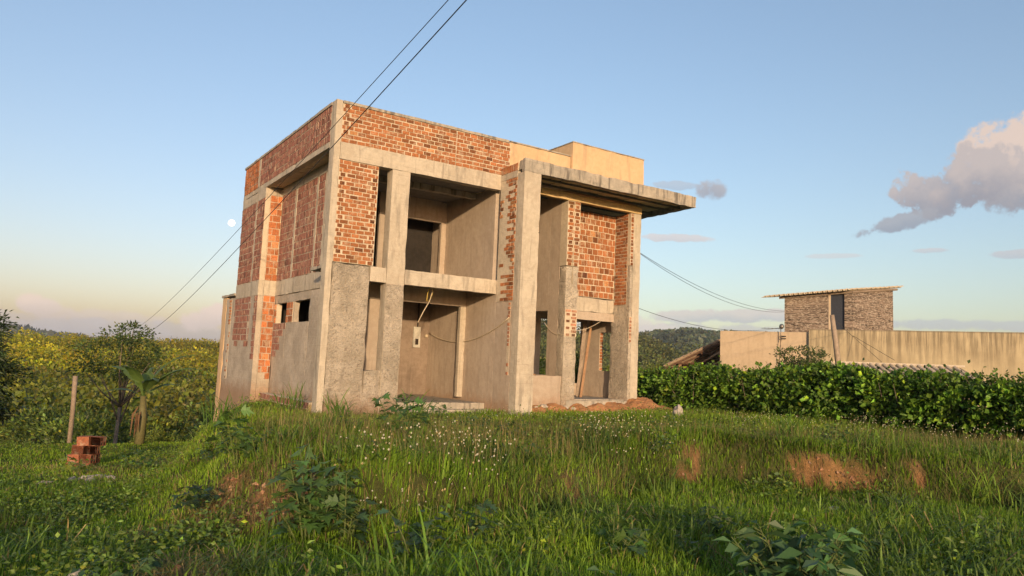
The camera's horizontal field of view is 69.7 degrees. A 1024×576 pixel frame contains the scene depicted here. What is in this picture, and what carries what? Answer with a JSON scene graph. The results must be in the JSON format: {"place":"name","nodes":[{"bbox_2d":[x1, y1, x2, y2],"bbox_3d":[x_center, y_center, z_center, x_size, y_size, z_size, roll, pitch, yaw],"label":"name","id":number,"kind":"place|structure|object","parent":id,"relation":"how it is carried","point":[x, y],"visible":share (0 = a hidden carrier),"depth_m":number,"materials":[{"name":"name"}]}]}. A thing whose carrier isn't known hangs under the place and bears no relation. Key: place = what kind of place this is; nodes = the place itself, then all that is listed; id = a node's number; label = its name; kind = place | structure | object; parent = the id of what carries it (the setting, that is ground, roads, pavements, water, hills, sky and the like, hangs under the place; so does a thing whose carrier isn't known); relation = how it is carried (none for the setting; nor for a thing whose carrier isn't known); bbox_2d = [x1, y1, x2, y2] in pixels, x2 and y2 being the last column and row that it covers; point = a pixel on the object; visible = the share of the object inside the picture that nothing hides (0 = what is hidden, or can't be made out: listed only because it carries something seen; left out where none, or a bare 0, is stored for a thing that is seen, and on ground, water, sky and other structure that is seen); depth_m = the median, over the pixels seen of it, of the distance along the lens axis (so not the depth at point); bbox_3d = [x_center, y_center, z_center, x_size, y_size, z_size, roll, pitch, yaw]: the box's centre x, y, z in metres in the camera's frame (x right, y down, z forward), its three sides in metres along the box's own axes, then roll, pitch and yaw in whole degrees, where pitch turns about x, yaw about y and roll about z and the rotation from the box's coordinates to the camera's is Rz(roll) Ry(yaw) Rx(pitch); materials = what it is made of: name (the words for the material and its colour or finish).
{"place":"outdoors","nodes":[
{"label":"outdoors","id":0,"kind":"place"},
{"bbox_2d":[228,220,234,226],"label":"moon","id":1,"kind":"object","parent":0,"point":[231,223],"visible":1,"depth_m":7424.69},
{"bbox_2d":[143,0,447,323],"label":"overhead cable","id":2,"kind":"object","parent":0,"point":[335,124],"visible":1,"depth_m":10.95,"materials":[{"name":"rubber"}]},
{"bbox_2d":[157,0,466,326],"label":"overhead cable","id":3,"kind":"object","parent":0,"point":[347,129],"visible":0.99,"depth_m":10.62,"materials":[{"name":"rubber"}]},
{"bbox_2d":[0,336,1023,575],"bbox_3d":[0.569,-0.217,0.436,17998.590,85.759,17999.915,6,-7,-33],"label":"ground","id":4,"kind":"structure","parent":0,"point":[920,470],"depth_m":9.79,"materials":[{"name":"green plant"}]},
{"bbox_2d":[0,309,40,426],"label":"mango tree","id":5,"kind":"object","parent":4,"relation":"on","point":[11,368],"visible":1,"depth_m":21.14,"materials":[{"name":"green plant"}]},
{"bbox_2d":[4,525,87,550],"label":"broadleaf weed","id":6,"kind":"object","parent":4,"relation":"on","point":[32,533],"visible":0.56,"depth_m":7.31,"materials":[{"name":"green plant"}]},
{"bbox_2d":[0,399,103,444],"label":"slope tree","id":7,"kind":"object","parent":4,"relation":"on","point":[19,424],"visible":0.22,"depth_m":45.05,"materials":[{"name":"green plant"}]},
{"bbox_2d":[66,376,77,444],"bbox_3d":[-13.336,3.920,22.257,0.154,2.502,0.133,4,-6,-11],"label":"fence post","id":8,"kind":"object","parent":4,"relation":"on","point":[72,408],"visible":0.79,"depth_m":22.24,"materials":[{"name":"wood"}]},
{"bbox_2d":[67,454,79,462],"bbox_3d":[-9.659,3.768,16.277,0.260,0.194,0.200,-3,-3,1],"label":"hollow brick","id":9,"kind":"object","parent":4,"relation":"on","point":[72,456],"visible":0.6,"depth_m":16.18,"materials":[{"name":"brick"}]},
{"bbox_2d":[71,444,83,454],"bbox_3d":[-9.562,3.575,16.277,0.260,0.194,0.200,6,-4,3],"label":"hollow brick","id":10,"kind":"object","parent":9,"relation":"on","point":[77,450],"visible":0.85,"depth_m":16.18,"materials":[{"name":"brick"}]},
{"bbox_2d":[77,436,89,445],"bbox_3d":[-9.470,3.385,16.307,0.260,0.194,0.200,0,-4,-4],"label":"hollow brick","id":11,"kind":"object","parent":10,"relation":"on","point":[83,440],"visible":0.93,"depth_m":16.21,"materials":[{"name":"brick"}]},
{"bbox_2d":[46,493,104,515],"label":"broadleaf weed","id":12,"kind":"object","parent":4,"relation":"on","point":[69,508],"visible":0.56,"depth_m":9.39,"materials":[{"name":"green plant"}]},
{"bbox_2d":[61,454,90,473],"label":"broadleaf weed","id":13,"kind":"object","parent":4,"relation":"on","point":[70,466],"visible":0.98,"depth_m":13.83,"materials":[{"name":"green plant"}]},
{"bbox_2d":[67,569,86,575],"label":"pebble","id":14,"kind":"object","parent":4,"relation":"on","point":[74,573],"visible":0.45,"depth_m":5.35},
{"bbox_2d":[23,401,146,444],"bbox_3d":[-21.828,9.298,38.305,5.934,6.625,7.875,-2,-7,37],"label":"slope tree","id":15,"kind":"object","parent":4,"relation":"on","point":[101,427],"visible":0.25,"depth_m":37.37,"materials":[{"name":"green plant"}]},
{"bbox_2d":[56,430,123,444],"bbox_3d":[-19.255,8.520,33.378,3.620,4.041,4.804,6,-7,-32],"label":"slope tree","id":16,"kind":"object","parent":4,"relation":"on","point":[93,434],"depth_m":33.40,"materials":[{"name":"green plant"}]},
{"bbox_2d":[80,474,110,478],"bbox_3d":[-7.501,3.420,13.285,0.178,0.110,0.740,-1,-12,28],"label":"concrete shard","id":17,"kind":"object","parent":4,"relation":"on","point":[93,475],"visible":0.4,"depth_m":13.15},
{"bbox_2d":[68,405,136,421],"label":"rounded bush","id":18,"kind":"object","parent":4,"relation":"on","point":[112,410],"depth_m":59.75,"materials":[{"name":"green plant"}]},
{"bbox_2d":[57,320,175,444],"bbox_3d":[-17.275,5.726,32.111,3.121,8.818,5.147,-1,-7,33],"label":"tall airy tree","id":19,"kind":"object","parent":4,"relation":"on","point":[125,340],"visible":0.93,"depth_m":32.21,"materials":[{"name":"green plant"}]},
{"bbox_2d":[70,549,163,575],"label":"broadleaf weed","id":20,"kind":"object","parent":4,"relation":"on","point":[152,561],"visible":0.93,"depth_m":5.03,"materials":[{"name":"green plant"}]},
{"bbox_2d":[117,447,167,469],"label":"broadleaf weed","id":21,"kind":"object","parent":4,"relation":"on","point":[137,463],"visible":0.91,"depth_m":14.91,"materials":[{"name":"green plant"}]},
{"bbox_2d":[129,433,156,442],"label":"bright bush","id":22,"kind":"object","parent":4,"relation":"on","point":[147,439],"visible":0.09,"depth_m":24.63,"materials":[{"name":"green plant"}]},
{"bbox_2d":[109,414,179,437],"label":"rounded bush","id":23,"kind":"object","parent":4,"relation":"on","point":[158,427],"visible":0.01,"depth_m":53.95,"materials":[{"name":"green plant"}]},
{"bbox_2d":[104,355,201,444],"bbox_3d":[-10.957,3.470,22.236,2.554,2.984,2.652,6,-7,-33],"label":"banana plant","id":24,"kind":"object","parent":4,"relation":"on","point":[148,379],"visible":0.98,"depth_m":22.10,"materials":[{"name":"green plant"}]},
{"bbox_2d":[146,426,187,442],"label":"bright bush","id":25,"kind":"object","parent":4,"relation":"on","point":[166,438],"visible":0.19,"depth_m":26.71,"materials":[{"name":"green plant"}]},
{"bbox_2d":[147,418,191,435],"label":"bright bush","id":26,"kind":"object","parent":4,"relation":"on","point":[180,427],"visible":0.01,"depth_m":60.74,"materials":[{"name":"green plant"}]},
{"bbox_2d":[166,429,194,440],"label":"bright bush","id":27,"kind":"object","parent":4,"relation":"on","point":[177,432],"depth_m":45.64,"materials":[{"name":"green plant"}]},
{"bbox_2d":[172,393,215,440],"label":"slope tree","id":28,"kind":"object","parent":4,"relation":"on","point":[181,417],"visible":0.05,"depth_m":54.50,"materials":[{"name":"green plant"}]},
{"bbox_2d":[169,484,224,516],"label":"broadleaf weed","id":29,"kind":"object","parent":4,"relation":"on","point":[190,498],"visible":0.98,"depth_m":7.92,"materials":[{"name":"green plant"}]},
{"bbox_2d":[181,414,212,439],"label":"slope tree","id":30,"kind":"object","parent":4,"relation":"on","point":[193,431],"depth_m":41.88,"materials":[{"name":"green plant"}]},
{"bbox_2d":[192,423,210,435],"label":"rounded bush","id":31,"kind":"object","parent":4,"relation":"on","point":[198,429],"visible":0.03,"depth_m":25.07,"materials":[{"name":"green plant"}]},
{"bbox_2d":[196,443,234,460],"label":"broadleaf weed","id":32,"kind":"object","parent":4,"relation":"on","point":[206,454],"visible":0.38,"depth_m":11.42,"materials":[{"name":"green plant"}]},
{"bbox_2d":[199,388,256,430],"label":"grass clump","id":33,"kind":"object","parent":4,"relation":"on","point":[222,419],"visible":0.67,"depth_m":15.93,"materials":[{"name":"plant"}]},
{"bbox_2d":[203,404,273,467],"bbox_3d":[-3.281,1.803,8.934,0.888,0.772,0.675,5,-6,-21],"label":"broadleaf weed","id":34,"kind":"object","parent":4,"relation":"on","point":[244,410],"visible":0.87,"depth_m":8.93,"materials":[{"name":"green plant"}]},
{"bbox_2d":[169,510,308,575],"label":"grass clump","id":35,"kind":"object","parent":4,"relation":"on","point":[257,562],"visible":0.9,"depth_m":5.10,"materials":[{"name":"plant"}]},
{"bbox_2d":[269,382,310,410],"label":"grass clump","id":36,"kind":"object","parent":4,"relation":"on","point":[290,399],"visible":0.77,"depth_m":16.68,"materials":[{"name":"plant"}]},
{"bbox_2d":[262,444,365,545],"bbox_3d":[-1.718,1.815,6.392,0.796,0.918,0.915,3,-6,-4],"label":"broadleaf weed","id":37,"kind":"object","parent":4,"relation":"on","point":[301,507],"visible":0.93,"depth_m":6.36,"materials":[{"name":"green plant"}]},
{"bbox_2d":[319,390,355,418],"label":"grass clump","id":38,"kind":"object","parent":4,"relation":"on","point":[337,406],"visible":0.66,"depth_m":14.01,"materials":[{"name":"plant"}]},
{"bbox_2d":[321,469,379,549],"bbox_3d":[-1.328,1.911,6.213,0.498,0.709,0.551,6,-7,-33],"label":"broadleaf weed","id":39,"kind":"object","parent":4,"relation":"on","point":[332,502],"visible":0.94,"depth_m":6.27,"materials":[{"name":"green plant"}]},
{"bbox_2d":[0,319,719,443],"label":"woods","id":40,"kind":"object","parent":4,"relation":"on","point":[47,356],"visible":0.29,"depth_m":108.37,"materials":[{"name":"green plant"}]},
{"bbox_2d":[0,324,777,357],"bbox_3d":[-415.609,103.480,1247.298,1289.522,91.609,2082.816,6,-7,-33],"label":"distant woods","id":41,"kind":"object","parent":4,"relation":"on","point":[694,336],"visible":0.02,"depth_m":803.03,"materials":[{"name":"green plant"}]},
{"bbox_2d":[310,503,489,575],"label":"grass clump","id":42,"kind":"object","parent":4,"relation":"on","point":[429,570],"visible":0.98,"depth_m":4.73,"materials":[{"name":"plant"}]},
{"bbox_2d":[372,392,436,437],"bbox_3d":[-1.354,1.632,9.211,0.866,0.664,0.624,6,-7,-33],"label":"broadleaf weed","id":43,"kind":"object","parent":4,"relation":"on","point":[417,400],"visible":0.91,"depth_m":9.18,"materials":[{"name":"green plant"}]},
{"bbox_2d":[381,389,441,419],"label":"grass clump","id":44,"kind":"object","parent":4,"relation":"on","point":[414,408],"visible":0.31,"depth_m":13.70,"materials":[{"name":"plant"}]},
{"bbox_2d":[374,504,450,567],"bbox_3d":[-0.722,1.950,5.694,0.646,0.501,0.620,6,-7,-33],"label":"broadleaf weed","id":45,"kind":"object","parent":4,"relation":"on","point":[414,536],"visible":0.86,"depth_m":5.72,"materials":[{"name":"green plant"}]},
{"bbox_2d":[370,423,463,469],"bbox_3d":[-0.973,1.642,7.817,1.078,0.500,0.865,0,-6,19],"label":"grass clump","id":46,"kind":"object","parent":4,"relation":"on","point":[414,443],"visible":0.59,"depth_m":7.77,"materials":[{"name":"plant"}]},
{"bbox_2d":[433,404,448,421],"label":"broadleaf weed","id":47,"kind":"object","parent":4,"relation":"on","point":[444,407],"visible":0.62,"depth_m":14.10,"materials":[{"name":"green plant"}]},
{"bbox_2d":[213,99,695,421],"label":"unfinished house","id":48,"kind":"structure","parent":4,"relation":"on","point":[368,233],"depth_m":19.65,"materials":[{"name":"concrete"}]},
{"bbox_2d":[418,288,432,321],"bbox_3d":[-2.131,0.386,18.211,0.076,0.979,0.434,-3,-8,42],"label":"hanging conduit","id":49,"kind":"object","parent":48,"relation":"hanging from","point":[426,305],"visible":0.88,"depth_m":18.20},
{"bbox_2d":[429,317,509,341],"bbox_3d":[-1.265,1.161,19.942,0.028,0.628,4.260,6,-7,-33],"label":"drooping conduit","id":50,"kind":"object","parent":48,"relation":"attached to","point":[474,338],"visible":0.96,"depth_m":19.41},
{"bbox_2d":[575,320,586,396],"bbox_3d":[2.099,2.110,22.206,0.123,2.448,0.045,12,-25,-8],"label":"wooden plank","id":51,"kind":"object","parent":48,"relation":"on","point":[581,358],"visible":0.98,"depth_m":22.18,"materials":[{"name":"wood"}]},
{"bbox_2d":[579,320,592,396],"bbox_3d":[2.236,2.085,22.123,0.085,2.549,0.045,15,-28,-7],"label":"wooden plank","id":52,"kind":"object","parent":48,"relation":"on","point":[585,361],"visible":0.96,"depth_m":22.07,"materials":[{"name":"wood"}]},
{"bbox_2d":[641,254,767,311],"bbox_3d":[8.348,0.195,28.388,0.014,0.781,16.104,-2,-7,35],"label":"service cable","id":53,"kind":"object","parent":48,"relation":"attached to","point":[700,290],"visible":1,"depth_m":25.82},
{"bbox_2d":[639,308,775,330],"bbox_3d":[7.372,1.247,26.013,0.014,0.440,11.404,-3,-8,40],"label":"service cable","id":54,"kind":"object","parent":48,"relation":"attached to","point":[707,327],"visible":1,"depth_m":25.11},
{"bbox_2d":[642,254,776,310],"bbox_3d":[8.351,0.122,28.396,0.014,0.675,16.104,-2,-7,35],"label":"service cable","id":55,"kind":"object","parent":48,"relation":"attached to","point":[701,287],"visible":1,"depth_m":26.14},
{"bbox_2d":[451,498,500,537],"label":"broadleaf weed","id":56,"kind":"object","parent":4,"relation":"on","point":[488,504],"visible":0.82,"depth_m":6.37,"materials":[{"name":"green plant"}]},
{"bbox_2d":[454,408,498,425],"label":"broadleaf weed","id":57,"kind":"object","parent":4,"relation":"on","point":[470,418],"visible":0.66,"depth_m":13.70,"materials":[{"name":"green plant"}]},
{"bbox_2d":[480,418,523,436],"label":"broadleaf weed","id":58,"kind":"object","parent":4,"relation":"on","point":[500,428],"visible":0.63,"depth_m":10.99,"materials":[{"name":"green plant"}]},
{"bbox_2d":[487,441,535,462],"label":"broadleaf weed","id":59,"kind":"object","parent":4,"relation":"on","point":[533,444],"visible":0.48,"depth_m":8.79,"materials":[{"name":"green plant"}]},
{"bbox_2d":[0,390,1023,575],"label":"ground cover","id":60,"kind":"object","parent":4,"relation":"on","point":[89,560],"visible":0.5,"depth_m":7.10,"materials":[{"name":"green plant"}]},
{"bbox_2d":[462,537,566,575],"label":"grass clump","id":61,"kind":"object","parent":4,"relation":"on","point":[511,571],"visible":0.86,"depth_m":4.81,"materials":[{"name":"plant"}]},
{"bbox_2d":[131,443,920,575],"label":"clods","id":62,"kind":"object","parent":4,"relation":"on","point":[232,479],"visible":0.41,"depth_m":7.98,"materials":[{"name":"soil"}]},
{"bbox_2d":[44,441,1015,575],"bbox_3d":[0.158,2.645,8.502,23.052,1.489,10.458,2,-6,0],"label":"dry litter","id":63,"kind":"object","parent":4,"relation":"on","point":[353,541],"visible":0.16,"depth_m":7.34,"materials":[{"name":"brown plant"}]},
{"bbox_2d":[539,355,545,373],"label":"rounded bush","id":64,"kind":"object","parent":4,"relation":"on","point":[541,360],"visible":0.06,"depth_m":30.30,"materials":[{"name":"green plant"}]},
{"bbox_2d":[539,348,609,382],"bbox_3d":[2.252,3.291,26.731,1.986,2.217,2.635,8,-8,-44],"label":"slope tree","id":65,"kind":"object","parent":4,"relation":"on","point":[575,365],"visible":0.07,"depth_m":26.61,"materials":[{"name":"green plant"}]},
{"bbox_2d":[562,416,593,427],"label":"broadleaf weed","id":66,"kind":"object","parent":4,"relation":"on","point":[577,421],"visible":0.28,"depth_m":12.60,"materials":[{"name":"green plant"}]},
{"bbox_2d":[564,472,614,513],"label":"grass clump","id":67,"kind":"object","parent":4,"relation":"on","point":[583,497],"visible":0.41,"depth_m":8.04,"materials":[{"name":"plant"}]},
{"bbox_2d":[532,397,670,416],"bbox_3d":[2.290,3.335,20.200,5.985,0.711,1.890,6,-7,-33],"label":"earth mound","id":68,"kind":"object","parent":4,"relation":"on","point":[642,402],"visible":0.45,"depth_m":20.36,"materials":[{"name":"soil"}]},
{"bbox_2d":[586,565,630,575],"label":"broadleaf weed","id":69,"kind":"object","parent":4,"relation":"on","point":[593,568],"visible":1,"depth_m":4.89,"materials":[{"name":"green plant"}]},
{"bbox_2d":[595,512,650,559],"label":"broadleaf weed","id":70,"kind":"object","parent":4,"relation":"on","point":[624,535],"visible":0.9,"depth_m":5.91,"materials":[{"name":"green plant"}]},
{"bbox_2d":[644,362,664,370],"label":"bright bush","id":71,"kind":"object","parent":4,"relation":"on","point":[658,364],"visible":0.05,"depth_m":33.06,"materials":[{"name":"green plant"}]},
{"bbox_2d":[646,429,680,457],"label":"broadleaf weed","id":72,"kind":"object","parent":4,"relation":"on","point":[656,444],"visible":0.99,"depth_m":10.32,"materials":[{"name":"green plant"}]},
{"bbox_2d":[652,414,681,429],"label":"broadleaf weed","id":73,"kind":"object","parent":4,"relation":"on","point":[671,423],"visible":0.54,"depth_m":12.99,"materials":[{"name":"green plant"}]},
{"bbox_2d":[673,404,682,417],"bbox_3d":[3.919,3.027,17.390,0.279,0.550,0.535,1,-6,13],"label":"broken block","id":74,"kind":"object","parent":4,"relation":"on","point":[677,408],"depth_m":17.25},
{"bbox_2d":[335,410,1023,523],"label":"flower stalks","id":75,"kind":"object","parent":4,"relation":"on","point":[912,436],"visible":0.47,"depth_m":10.23,"materials":[{"name":"green plant"}]},
{"bbox_2d":[324,404,1022,510],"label":"flower heads","id":76,"kind":"object","parent":75,"relation":"attached to","point":[439,433],"visible":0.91,"depth_m":8.64,"materials":[{"name":"plant"}]},
{"bbox_2d":[663,339,719,369],"bbox_3d":[9.509,4.024,34.696,1.993,3.417,6.202,-3,-8,40],"label":"lean to shed","id":77,"kind":"object","parent":4,"relation":"on","point":[709,353],"visible":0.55,"depth_m":33.61,"materials":[{"name":"wood"}]},
{"bbox_2d":[673,533,719,567],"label":"broadleaf weed","id":78,"kind":"object","parent":4,"relation":"on","point":[694,548],"visible":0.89,"depth_m":6.03,"materials":[{"name":"green plant"}]},
{"bbox_2d":[694,506,737,539],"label":"broadleaf weed","id":79,"kind":"object","parent":4,"relation":"on","point":[716,521],"visible":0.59,"depth_m":6.77,"materials":[{"name":"green plant"}]},
{"bbox_2d":[720,331,808,370],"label":"wall","id":80,"kind":"structure","parent":4,"relation":"on","point":[748,349],"depth_m":30.95,"materials":[{"name":"beige paint"}]},
{"bbox_2d":[765,324,785,360],"bbox_3d":[10.878,2.539,30.348,1.154,2.146,0.500,2,-6,0],"label":"antenna","id":81,"kind":"object","parent":80,"relation":"attached to","point":[781,326],"visible":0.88,"depth_m":30.39,"materials":[{"name":"metal"}]},
{"bbox_2d":[772,472,791,488],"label":"broadleaf weed","id":82,"kind":"object","parent":4,"relation":"on","point":[777,473],"visible":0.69,"depth_m":10.11,"materials":[{"name":"green plant"}]},
{"bbox_2d":[763,408,809,437],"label":"grass clump","id":83,"kind":"object","parent":4,"relation":"on","point":[788,428],"visible":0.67,"depth_m":12.40,"materials":[{"name":"plant"}]},
{"bbox_2d":[712,520,867,575],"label":"broadleaf weed","id":84,"kind":"object","parent":4,"relation":"on","point":[808,561],"visible":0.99,"depth_m":5.01,"materials":[{"name":"green plant"}]},
{"bbox_2d":[769,345,835,385],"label":"round shrub","id":85,"kind":"object","parent":4,"relation":"on","point":[802,361],"visible":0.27,"depth_m":19.85,"materials":[{"name":"green plant"}]},
{"bbox_2d":[637,355,1023,440],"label":"hedge","id":86,"kind":"object","parent":4,"relation":"on","point":[938,400],"visible":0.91,"depth_m":16.93,"materials":[{"name":"green plant"}]},
{"bbox_2d":[762,285,902,331],"bbox_3d":[15.228,1.100,34.912,6.110,2.757,3.058,5,-7,-27],"label":"roof room","id":87,"kind":"object","parent":4,"relation":"on","point":[868,308],"visible":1,"depth_m":34.19,"materials":[{"name":"brick"}]},
{"bbox_2d":[831,294,844,329],"bbox_3d":[15.027,1.303,33.915,0.570,2.132,0.050,-1,-7,26],"label":"door leaf","id":88,"kind":"structure","parent":87,"relation":"in","point":[837,300],"depth_m":33.90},
{"bbox_2d":[830,315,840,363],"bbox_3d":[10.405,2.507,23.410,0.554,3.310,0.196,3,-6,-1],"label":"leaning post","id":89,"kind":"object","parent":4,"relation":"on","point":[835,340],"visible":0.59,"depth_m":23.46,"materials":[{"name":"wood"}]},
{"bbox_2d":[822,423,849,439],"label":"broadleaf weed","id":90,"kind":"object","parent":4,"relation":"on","point":[830,431],"visible":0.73,"depth_m":11.94,"materials":[{"name":"green plant"}]},
{"bbox_2d":[856,526,893,564],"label":"broadleaf weed","id":91,"kind":"object","parent":4,"relation":"on","point":[888,546],"visible":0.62,"depth_m":6.24,"materials":[{"name":"green plant"}]},
{"bbox_2d":[838,417,918,454],"bbox_3d":[5.203,2.157,10.799,1.125,0.517,1.100,6,-7,-33],"label":"grass clump","id":92,"kind":"object","parent":4,"relation":"on","point":[874,441],"visible":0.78,"depth_m":10.74,"materials":[{"name":"plant"}]},
{"bbox_2d":[875,490,925,517],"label":"grass clump","id":93,"kind":"object","parent":4,"relation":"on","point":[895,506],"visible":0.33,"depth_m":8.69,"materials":[{"name":"plant"}]},
{"bbox_2d":[823,361,982,381],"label":"porch roof","id":94,"kind":"structure","parent":4,"relation":"on","point":[933,368],"depth_m":24.84,"materials":[{"name":"tile"}]},
{"bbox_2d":[809,329,1023,406],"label":"boundary wall","id":95,"kind":"structure","parent":4,"relation":"on","point":[1002,352],"depth_m":27.97,"materials":[{"name":"beige paint"}]},
{"bbox_2d":[920,457,1022,509],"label":"grass clump","id":96,"kind":"object","parent":4,"relation":"on","point":[978,490],"visible":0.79,"depth_m":9.59,"materials":[{"name":"plant"}]},
{"bbox_2d":[968,515,1023,549],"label":"broadleaf weed","id":97,"kind":"object","parent":4,"relation":"on","point":[992,530],"visible":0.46,"depth_m":7.17,"materials":[{"name":"green plant"}]},
{"bbox_2d":[993,470,1023,504],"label":"grass clump","id":98,"kind":"object","parent":4,"relation":"on","point":[1020,487],"visible":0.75,"depth_m":9.51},
{"bbox_2d":[0,0,1023,342],"label":"sky","id":99,"kind":"structure","parent":0,"point":[819,145],"materials":[{"name":"blue"}]},
{"bbox_3d":[-9.432,3.971,16.236,0.260,0.194,0.200,2,-9,-1],"label":"hollow brick","id":100,"kind":"object","parent":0,"visible":0},
{"bbox_2d":[79,455,95,463],"bbox_3d":[-9.385,3.778,16.256,0.260,0.194,0.200,2,-7,2],"label":"hollow brick","id":101,"kind":"object","parent":100,"relation":"on","point":[89,457],"visible":0.73,"depth_m":16.16,"materials":[{"name":"brick"}]},
{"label":"hollow brick","id":102,"kind":"object","parent":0,"visible":0},
{"bbox_2d":[96,453,100,462],"bbox_3d":[-9.399,3.799,16.464,0.260,0.194,0.200,4,-4,-6],"label":"hollow brick","id":103,"kind":"object","parent":102,"relation":"on","point":[97,457],"visible":0.36,"depth_m":16.48,"materials":[{"name":"brick"}]},
{"bbox_2d":[83,445,99,454],"bbox_3d":[-9.316,3.588,16.297,0.260,0.194,0.200,2,-8,-1],"label":"hollow brick","id":104,"kind":"object","parent":103,"relation":"on","point":[91,450],"visible":0.87,"depth_m":16.20,"materials":[{"name":"brick"}]},
{"bbox_2d":[89,436,106,445],"bbox_3d":[-9.206,3.400,16.338,0.260,0.194,0.200,3,-7,5],"label":"hollow brick","id":105,"kind":"object","parent":104,"relation":"on","point":[97,441],"visible":1,"depth_m":16.25,"materials":[{"name":"brick"}]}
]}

